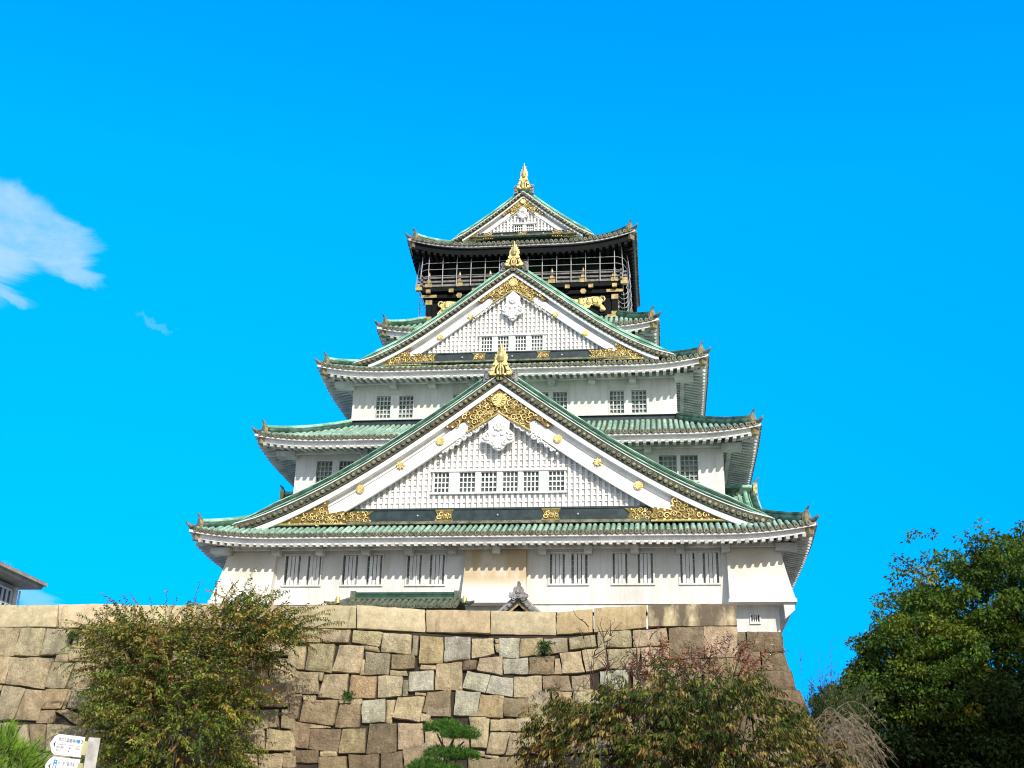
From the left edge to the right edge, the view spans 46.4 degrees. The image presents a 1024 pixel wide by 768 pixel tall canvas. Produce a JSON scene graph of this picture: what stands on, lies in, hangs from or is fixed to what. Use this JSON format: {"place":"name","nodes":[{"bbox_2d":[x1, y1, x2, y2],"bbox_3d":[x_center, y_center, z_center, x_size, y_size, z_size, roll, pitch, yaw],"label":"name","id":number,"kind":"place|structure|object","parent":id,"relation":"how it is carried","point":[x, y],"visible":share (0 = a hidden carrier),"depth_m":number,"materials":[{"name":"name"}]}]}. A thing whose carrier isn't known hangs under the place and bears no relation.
{"place":"outdoors","nodes":[
{"label":"outdoors","id":0,"kind":"place"},
{"bbox_2d":[324,590,474,610],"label":"gate roof","id":1,"kind":"structure","parent":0,"point":[454,600],"depth_m":54.60,"materials":[{"name":"green tile"}]},
{"bbox_2d":[0,0,1023,714],"label":"sky","id":2,"kind":"structure","parent":0,"point":[202,201],"materials":[{"name":"blue"}]},
{"bbox_2d":[498,581,540,611],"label":"gate gable","id":3,"kind":"structure","parent":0,"point":[518,601],"depth_m":53.53,"materials":[{"name":"grey tile"}]},
{"label":"ground","id":4,"kind":"structure","parent":0,"visible":0},
{"bbox_2d":[0,561,47,604],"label":"museum building","id":5,"kind":"structure","parent":4,"relation":"on","point":[13,580],"depth_m":64.22,"materials":[{"name":"white wood"}]},
{"bbox_2d":[0,717,55,767],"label":"young pine","id":6,"kind":"object","parent":4,"relation":"on","point":[19,752],"visible":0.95,"depth_m":17.30,"materials":[{"name":"green plant"}]},
{"bbox_2d":[45,734,100,767],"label":"direction sign","id":7,"kind":"object","parent":4,"relation":"on","point":[69,745],"visible":1,"depth_m":16.08,"materials":[{"name":"white metal"}]},
{"bbox_2d":[52,567,346,767],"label":"feathery shrub","id":8,"kind":"object","parent":4,"relation":"on","point":[121,690],"visible":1,"depth_m":46.57,"materials":[{"name":"green plant"}]},
{"bbox_2d":[0,604,740,767],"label":"stone wall","id":9,"kind":"structure","parent":4,"relation":"on","point":[403,674],"depth_m":49.86,"materials":[{"name":"beige stone"}]},
{"bbox_2d":[65,631,79,642],"bbox_3d":[-19.189,11.031,52.263,0.756,0.617,0.500,-1,-22,7],"label":"wall fern","id":10,"kind":"object","parent":9,"relation":"attached to","point":[70,635],"depth_m":52.25,"materials":[{"name":"green plant"}]},
{"bbox_2d":[342,689,355,700],"bbox_3d":[-6.764,12.919,49.520,0.589,0.510,0.347,-1,-22,7],"label":"wall fern","id":11,"kind":"object","parent":9,"relation":"attached to","point":[348,694],"depth_m":49.52,"materials":[{"name":"green plant"}]},
{"bbox_2d":[536,639,555,656],"bbox_3d":[1.416,10.959,49.470,0.888,0.808,0.635,-1,-22,7],"label":"wall fern","id":12,"kind":"object","parent":9,"relation":"attached to","point":[544,645],"depth_m":49.51,"materials":[{"name":"green plant"}]},
{"bbox_2d":[403,716,481,767],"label":"cloud pruned pine","id":13,"kind":"object","parent":4,"relation":"on","point":[451,751],"visible":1,"depth_m":40.95,"materials":[{"name":"green plant"}]},
{"bbox_2d":[573,610,668,767],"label":"bare shrub","id":14,"kind":"object","parent":4,"relation":"on","point":[624,666],"visible":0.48,"depth_m":46.27,"materials":[{"name":"brown plant"}]},
{"bbox_2d":[507,654,864,767],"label":"olive shrub","id":15,"kind":"object","parent":4,"relation":"on","point":[669,720],"visible":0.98,"depth_m":43.34,"materials":[{"name":"green plant"}]},
{"bbox_2d":[621,631,788,767],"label":"red shrub","id":16,"kind":"object","parent":4,"relation":"on","point":[711,671],"visible":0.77,"depth_m":46.41,"materials":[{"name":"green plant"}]},
{"bbox_2d":[735,631,817,767],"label":"stone base","id":17,"kind":"object","parent":4,"relation":"on","point":[780,674],"visible":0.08,"depth_m":53.91,"materials":[{"name":"brown stone"}]},
{"bbox_2d":[186,163,818,633],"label":"castle keep","id":18,"kind":"structure","parent":17,"relation":"on","point":[524,401],"depth_m":59.56,"materials":[{"name":"paint"}]},
{"bbox_2d":[796,638,886,760],"bbox_3d":[12.745,14.801,45.417,3.488,10.553,3.739,-16,-28,36],"label":"broom bush","id":19,"kind":"object","parent":4,"relation":"on","point":[828,699],"visible":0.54,"depth_m":46.13,"materials":[{"name":"green plant"}]},
{"bbox_2d":[802,701,896,767],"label":"dry shrub","id":20,"kind":"object","parent":4,"relation":"on","point":[844,736],"visible":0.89,"depth_m":43.16,"materials":[{"name":"brown plant"}]},
{"bbox_2d":[827,594,1001,767],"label":"maple tree","id":21,"kind":"object","parent":4,"relation":"on","point":[883,646],"visible":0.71,"depth_m":50.19,"materials":[{"name":"green plant"}]},
{"bbox_2d":[807,662,1023,767],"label":"evergreen bush","id":22,"kind":"object","parent":4,"relation":"on","point":[904,749],"visible":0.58,"depth_m":49.31,"materials":[{"name":"green plant"}]},
{"bbox_2d":[869,517,1023,767],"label":"broadleaf tree","id":23,"kind":"object","parent":4,"relation":"on","point":[998,622],"visible":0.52,"depth_m":52.49,"materials":[{"name":"green plant"}]}
]}

